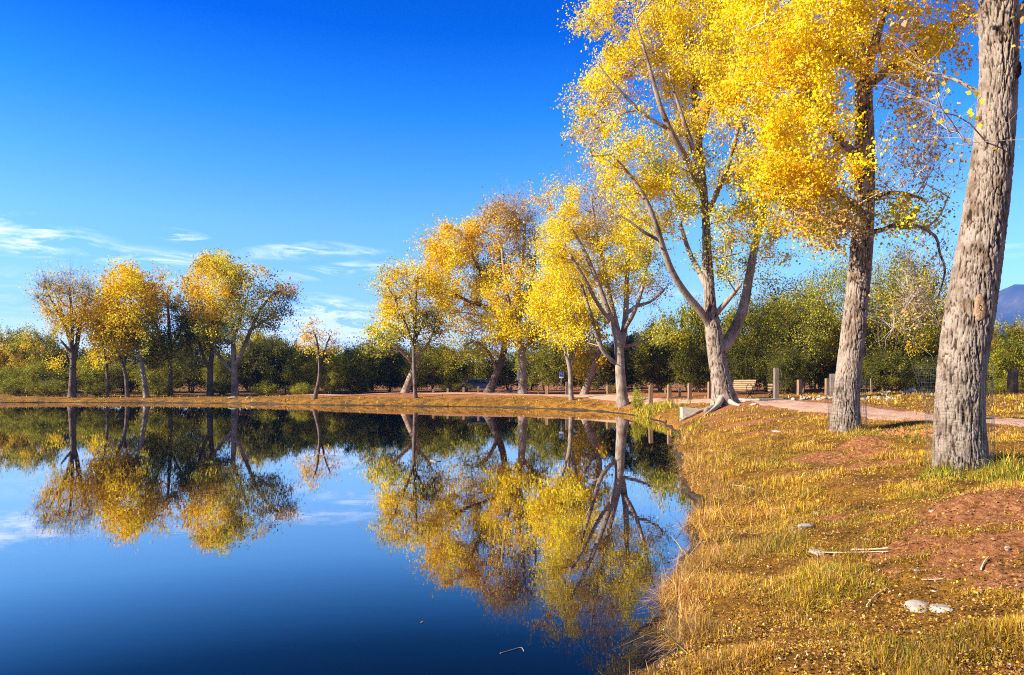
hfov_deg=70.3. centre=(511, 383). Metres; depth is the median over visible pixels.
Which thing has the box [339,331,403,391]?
mesquite tree
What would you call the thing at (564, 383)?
mesquite tree
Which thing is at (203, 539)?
water
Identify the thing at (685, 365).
mesquite tree
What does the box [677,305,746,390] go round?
mesquite tree
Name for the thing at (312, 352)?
mesquite tree
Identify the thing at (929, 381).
mesquite tree
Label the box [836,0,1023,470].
cottonwood tree
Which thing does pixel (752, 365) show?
mesquite tree
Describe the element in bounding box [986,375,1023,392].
shrub
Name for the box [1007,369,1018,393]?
post
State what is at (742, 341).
mesquite tree
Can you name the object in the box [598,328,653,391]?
mesquite tree
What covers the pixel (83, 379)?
mesquite tree
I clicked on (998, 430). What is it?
clod rubble
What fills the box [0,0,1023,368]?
sky
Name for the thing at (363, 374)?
mesquite tree
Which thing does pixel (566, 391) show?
bollard
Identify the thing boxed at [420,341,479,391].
mesquite tree
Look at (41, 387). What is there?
shrub
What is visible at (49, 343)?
cottonwood tree
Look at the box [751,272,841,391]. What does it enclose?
mesquite tree
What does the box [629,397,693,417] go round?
reeds
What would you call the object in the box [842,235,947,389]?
mesquite tree
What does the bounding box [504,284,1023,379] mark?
mountain
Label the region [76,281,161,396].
cottonwood tree
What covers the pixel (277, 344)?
mesquite tree
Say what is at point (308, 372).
mesquite tree
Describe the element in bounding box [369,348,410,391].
mesquite tree
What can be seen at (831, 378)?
post
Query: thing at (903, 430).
clod rubble
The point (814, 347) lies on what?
mesquite tree
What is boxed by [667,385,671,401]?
bollard
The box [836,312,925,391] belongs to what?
mesquite tree
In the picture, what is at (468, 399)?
grass
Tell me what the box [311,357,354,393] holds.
mesquite tree
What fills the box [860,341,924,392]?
mesquite tree
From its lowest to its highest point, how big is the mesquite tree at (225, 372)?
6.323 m
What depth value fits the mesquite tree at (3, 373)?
83.55 m
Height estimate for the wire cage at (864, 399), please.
1.305 m
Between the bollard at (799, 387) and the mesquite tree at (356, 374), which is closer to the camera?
the bollard at (799, 387)
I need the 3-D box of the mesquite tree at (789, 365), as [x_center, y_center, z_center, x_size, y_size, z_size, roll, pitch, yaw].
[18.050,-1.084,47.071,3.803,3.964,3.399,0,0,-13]
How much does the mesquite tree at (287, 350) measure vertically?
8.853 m
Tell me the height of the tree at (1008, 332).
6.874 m
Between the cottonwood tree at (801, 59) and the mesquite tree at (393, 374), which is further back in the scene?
the mesquite tree at (393, 374)
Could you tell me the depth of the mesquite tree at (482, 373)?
90.58 m
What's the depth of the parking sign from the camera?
65.99 m
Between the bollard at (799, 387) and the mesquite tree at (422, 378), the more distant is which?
the mesquite tree at (422, 378)
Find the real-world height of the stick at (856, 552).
0.163 m
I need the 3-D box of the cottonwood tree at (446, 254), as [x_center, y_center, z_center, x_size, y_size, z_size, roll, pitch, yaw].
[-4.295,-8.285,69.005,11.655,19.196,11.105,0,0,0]
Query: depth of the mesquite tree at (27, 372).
81.96 m
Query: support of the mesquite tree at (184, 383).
on the ground at (996, 508)
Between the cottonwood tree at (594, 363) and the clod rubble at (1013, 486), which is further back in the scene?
the cottonwood tree at (594, 363)
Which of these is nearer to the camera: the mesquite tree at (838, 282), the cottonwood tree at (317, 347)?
the mesquite tree at (838, 282)
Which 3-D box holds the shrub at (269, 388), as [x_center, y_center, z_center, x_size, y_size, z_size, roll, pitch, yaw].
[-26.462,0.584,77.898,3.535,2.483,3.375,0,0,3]
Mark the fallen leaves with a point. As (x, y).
(844, 654)
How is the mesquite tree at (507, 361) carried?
on the ground at (996, 508)
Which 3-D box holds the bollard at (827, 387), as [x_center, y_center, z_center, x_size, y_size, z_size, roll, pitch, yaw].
[16.912,0.265,39.000,0.209,1.027,0.180,0,0,-7]
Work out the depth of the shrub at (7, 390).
79.38 m
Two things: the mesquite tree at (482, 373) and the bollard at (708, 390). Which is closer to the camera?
the bollard at (708, 390)
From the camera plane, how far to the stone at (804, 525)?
8.25 m
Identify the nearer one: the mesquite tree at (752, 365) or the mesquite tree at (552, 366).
the mesquite tree at (752, 365)
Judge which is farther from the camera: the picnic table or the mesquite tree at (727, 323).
the picnic table
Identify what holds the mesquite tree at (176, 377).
on the ground at (996, 508)
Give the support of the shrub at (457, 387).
on the ground at (996, 508)
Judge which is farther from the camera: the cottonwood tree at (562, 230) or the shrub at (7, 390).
the shrub at (7, 390)
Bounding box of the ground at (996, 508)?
[0,382,1023,674]
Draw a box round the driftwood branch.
[688,539,703,558]
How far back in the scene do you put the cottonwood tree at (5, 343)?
90.61 m
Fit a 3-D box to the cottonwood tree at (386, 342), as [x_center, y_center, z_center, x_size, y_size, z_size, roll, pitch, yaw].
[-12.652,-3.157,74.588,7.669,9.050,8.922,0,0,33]
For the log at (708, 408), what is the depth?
31.66 m
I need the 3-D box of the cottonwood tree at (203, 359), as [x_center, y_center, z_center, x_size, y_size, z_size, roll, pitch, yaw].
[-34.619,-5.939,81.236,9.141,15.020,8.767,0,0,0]
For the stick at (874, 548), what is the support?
on the ground at (996, 508)
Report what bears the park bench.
on the concrete pad
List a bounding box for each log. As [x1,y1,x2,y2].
[679,405,709,421]
[704,404,714,411]
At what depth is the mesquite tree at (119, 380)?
83.89 m
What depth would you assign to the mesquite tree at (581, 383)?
94.09 m
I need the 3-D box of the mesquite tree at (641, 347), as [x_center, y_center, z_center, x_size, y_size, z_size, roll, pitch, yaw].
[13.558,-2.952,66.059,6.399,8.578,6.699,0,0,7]
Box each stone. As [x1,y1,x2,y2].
[797,523,814,529]
[809,549,826,554]
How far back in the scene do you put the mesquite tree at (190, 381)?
95.16 m
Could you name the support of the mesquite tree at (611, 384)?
on the ground at (996, 508)
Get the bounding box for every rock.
[903,600,929,612]
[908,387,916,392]
[929,604,953,612]
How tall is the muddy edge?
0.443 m
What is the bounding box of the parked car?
[462,379,496,391]
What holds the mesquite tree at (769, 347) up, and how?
on the ground at (996, 508)
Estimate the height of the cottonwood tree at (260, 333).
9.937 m
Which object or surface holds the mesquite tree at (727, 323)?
on the ground at (996, 508)
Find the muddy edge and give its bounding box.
[0,401,706,674]
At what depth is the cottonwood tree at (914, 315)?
56.83 m
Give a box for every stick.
[807,551,888,552]
[852,547,888,549]
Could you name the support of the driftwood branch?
on the muddy edge
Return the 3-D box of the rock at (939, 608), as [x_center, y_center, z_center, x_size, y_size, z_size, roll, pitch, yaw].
[3.058,1.606,5.173,0.153,0.050,0.161,0,0,23]
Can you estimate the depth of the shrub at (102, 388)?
77.55 m
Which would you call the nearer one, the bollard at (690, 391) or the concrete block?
the concrete block
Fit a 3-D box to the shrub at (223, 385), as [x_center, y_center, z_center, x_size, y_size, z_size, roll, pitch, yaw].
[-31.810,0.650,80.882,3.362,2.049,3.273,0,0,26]
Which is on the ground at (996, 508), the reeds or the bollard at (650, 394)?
the bollard at (650, 394)
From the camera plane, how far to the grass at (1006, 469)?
7.08 m
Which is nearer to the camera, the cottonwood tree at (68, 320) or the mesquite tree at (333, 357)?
the cottonwood tree at (68, 320)
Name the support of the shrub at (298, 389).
on the ground at (996, 508)
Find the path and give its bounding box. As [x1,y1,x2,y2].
[53,392,1023,426]
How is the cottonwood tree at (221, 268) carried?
on the ground at (996, 508)
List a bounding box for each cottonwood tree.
[0,318,42,384]
[5,323,68,391]
[19,254,108,397]
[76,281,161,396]
[76,293,137,396]
[91,255,175,397]
[127,260,210,395]
[168,245,304,395]
[169,265,240,395]
[229,326,281,391]
[285,307,351,398]
[351,310,435,392]
[359,245,456,397]
[403,208,519,392]
[467,166,558,393]
[516,223,605,400]
[521,146,693,407]
[550,0,815,416]
[559,297,621,394]
[702,0,978,433]
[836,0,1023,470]
[874,272,941,388]
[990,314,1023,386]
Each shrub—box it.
[0,378,44,395]
[19,378,67,395]
[78,380,117,396]
[140,375,178,396]
[206,381,230,395]
[248,379,281,395]
[286,380,315,393]
[342,381,372,393]
[438,382,481,391]
[604,385,615,393]
[627,384,648,408]
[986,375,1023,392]
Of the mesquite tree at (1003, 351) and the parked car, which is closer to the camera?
the mesquite tree at (1003, 351)
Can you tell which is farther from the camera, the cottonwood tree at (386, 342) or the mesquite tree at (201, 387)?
the mesquite tree at (201, 387)
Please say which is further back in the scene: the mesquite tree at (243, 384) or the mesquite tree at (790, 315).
the mesquite tree at (243, 384)
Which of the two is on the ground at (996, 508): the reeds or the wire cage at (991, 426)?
the wire cage at (991, 426)
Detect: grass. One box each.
[1,392,703,419]
[597,389,1023,674]
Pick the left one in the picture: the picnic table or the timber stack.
the picnic table
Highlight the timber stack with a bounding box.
[767,384,772,397]
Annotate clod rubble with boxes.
[836,483,1017,532]
[840,428,928,434]
[902,429,1011,437]
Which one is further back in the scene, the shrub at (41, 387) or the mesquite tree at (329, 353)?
the mesquite tree at (329, 353)
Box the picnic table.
[234,389,253,396]
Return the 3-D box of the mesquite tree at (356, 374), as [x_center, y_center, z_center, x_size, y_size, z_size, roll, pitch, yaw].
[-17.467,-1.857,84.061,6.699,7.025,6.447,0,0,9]
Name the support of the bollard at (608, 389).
on the ground at (996, 508)
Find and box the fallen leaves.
[660,392,1023,674]
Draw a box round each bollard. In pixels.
[545,386,548,393]
[565,382,567,394]
[606,385,610,393]
[648,385,652,404]
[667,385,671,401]
[688,383,691,399]
[707,382,710,398]
[797,380,801,394]
[825,378,829,394]
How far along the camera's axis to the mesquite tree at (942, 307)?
53.23 m
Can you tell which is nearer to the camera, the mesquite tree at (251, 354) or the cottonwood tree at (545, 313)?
the cottonwood tree at (545, 313)
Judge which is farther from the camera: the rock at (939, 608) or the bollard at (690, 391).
the bollard at (690, 391)
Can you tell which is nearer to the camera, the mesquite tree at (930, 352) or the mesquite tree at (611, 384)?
the mesquite tree at (930, 352)
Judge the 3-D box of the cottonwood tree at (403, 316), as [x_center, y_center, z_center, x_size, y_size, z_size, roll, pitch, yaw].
[-9.728,-5.552,65.307,7.929,14.154,8.261,0,0,-18]
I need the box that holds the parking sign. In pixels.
[559,372,562,393]
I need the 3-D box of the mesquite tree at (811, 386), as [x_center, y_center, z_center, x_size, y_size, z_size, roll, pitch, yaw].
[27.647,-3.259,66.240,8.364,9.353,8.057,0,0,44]
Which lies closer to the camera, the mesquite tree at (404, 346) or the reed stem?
the reed stem
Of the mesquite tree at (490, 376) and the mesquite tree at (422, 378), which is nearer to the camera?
the mesquite tree at (422, 378)
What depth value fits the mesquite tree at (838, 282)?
61.50 m
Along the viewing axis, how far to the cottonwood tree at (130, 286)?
75.66 m
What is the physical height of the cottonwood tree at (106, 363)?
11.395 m
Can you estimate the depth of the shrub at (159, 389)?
78.60 m
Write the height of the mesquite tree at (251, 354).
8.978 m
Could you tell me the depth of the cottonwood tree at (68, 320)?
76.44 m
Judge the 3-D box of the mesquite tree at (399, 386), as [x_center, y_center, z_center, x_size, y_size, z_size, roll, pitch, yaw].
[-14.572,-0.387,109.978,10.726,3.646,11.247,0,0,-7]
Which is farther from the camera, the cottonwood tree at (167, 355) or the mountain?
the mountain
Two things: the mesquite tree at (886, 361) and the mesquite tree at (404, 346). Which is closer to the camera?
the mesquite tree at (886, 361)
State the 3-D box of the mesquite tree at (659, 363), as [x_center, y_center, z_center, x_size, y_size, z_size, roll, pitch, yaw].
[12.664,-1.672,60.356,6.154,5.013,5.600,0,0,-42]
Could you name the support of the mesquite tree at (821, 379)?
on the ground at (996, 508)
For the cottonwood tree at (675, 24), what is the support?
on the ground at (996, 508)
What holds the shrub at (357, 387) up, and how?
on the ground at (996, 508)
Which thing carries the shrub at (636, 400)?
on the ground at (996, 508)
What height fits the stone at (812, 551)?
0.051 m
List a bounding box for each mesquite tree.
[0,359,76,394]
[0,365,34,393]
[48,341,126,392]
[53,354,121,394]
[89,360,141,393]
[100,333,187,392]
[127,360,188,393]
[159,327,227,392]
[173,358,204,391]
[184,356,253,390]
[195,349,246,393]
[220,331,297,393]
[220,349,262,390]
[243,332,303,392]
[252,329,304,392]
[278,345,323,391]
[282,336,328,392]
[303,343,360,392]
[306,337,349,390]
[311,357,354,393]
[330,341,384,392]
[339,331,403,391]
[343,336,395,390]
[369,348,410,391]
[388,383,439,389]
[393,339,441,390]
[395,339,462,391]
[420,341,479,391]
[455,339,494,390]
[468,359,511,388]
[484,344,535,390]
[499,350,559,390]
[510,331,567,390]
[536,341,585,390]
[556,371,614,389]
[566,340,628,390]
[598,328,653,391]
[600,346,645,386]
[629,337,697,390]
[630,307,694,390]
[650,295,707,390]
[656,333,730,391]
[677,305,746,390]
[704,337,770,394]
[720,285,784,390]
[730,292,804,391]
[736,272,843,393]
[737,312,808,391]
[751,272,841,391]
[761,335,819,394]
[774,287,809,390]
[793,249,877,373]
[798,306,841,390]
[806,304,841,388]
[829,263,945,391]
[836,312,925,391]
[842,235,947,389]
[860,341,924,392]
[893,249,954,389]
[898,320,939,389]
[903,348,937,391]
[988,334,1023,388]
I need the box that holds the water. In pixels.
[0,403,698,674]
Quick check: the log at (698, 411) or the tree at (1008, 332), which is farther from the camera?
the tree at (1008, 332)
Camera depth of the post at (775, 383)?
35.90 m
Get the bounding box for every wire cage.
[827,378,867,432]
[912,364,994,470]
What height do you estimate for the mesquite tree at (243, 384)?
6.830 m
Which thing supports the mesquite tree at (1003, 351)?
on the ground at (996, 508)
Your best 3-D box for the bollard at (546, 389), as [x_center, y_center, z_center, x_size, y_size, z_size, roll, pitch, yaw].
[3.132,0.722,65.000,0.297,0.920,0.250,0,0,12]
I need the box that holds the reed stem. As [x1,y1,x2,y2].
[663,629,688,653]
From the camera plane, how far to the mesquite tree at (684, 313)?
63.08 m
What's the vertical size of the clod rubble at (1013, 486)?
0.564 m
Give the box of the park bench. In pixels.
[733,380,755,398]
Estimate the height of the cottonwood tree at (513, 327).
21.305 m
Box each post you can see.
[773,368,778,398]
[829,374,834,394]
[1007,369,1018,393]
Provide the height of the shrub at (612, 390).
1.059 m
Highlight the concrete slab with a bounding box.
[742,399,797,401]
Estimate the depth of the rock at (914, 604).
5.31 m
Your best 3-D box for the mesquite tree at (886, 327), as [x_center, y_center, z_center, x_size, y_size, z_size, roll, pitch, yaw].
[26.036,-3.868,49.777,6.695,9.557,7.011,0,0,-34]
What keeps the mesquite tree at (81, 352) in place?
on the ground at (996, 508)
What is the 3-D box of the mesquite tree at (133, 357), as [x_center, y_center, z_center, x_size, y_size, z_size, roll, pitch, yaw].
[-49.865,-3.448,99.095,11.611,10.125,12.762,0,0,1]
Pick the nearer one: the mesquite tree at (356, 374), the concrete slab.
the concrete slab
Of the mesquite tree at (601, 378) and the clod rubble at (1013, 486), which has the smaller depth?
the clod rubble at (1013, 486)
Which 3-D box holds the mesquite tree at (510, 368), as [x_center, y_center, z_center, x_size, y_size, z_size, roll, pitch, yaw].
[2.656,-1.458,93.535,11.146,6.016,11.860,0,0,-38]
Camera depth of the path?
28.17 m
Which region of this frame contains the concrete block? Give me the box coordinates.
[680,407,697,417]

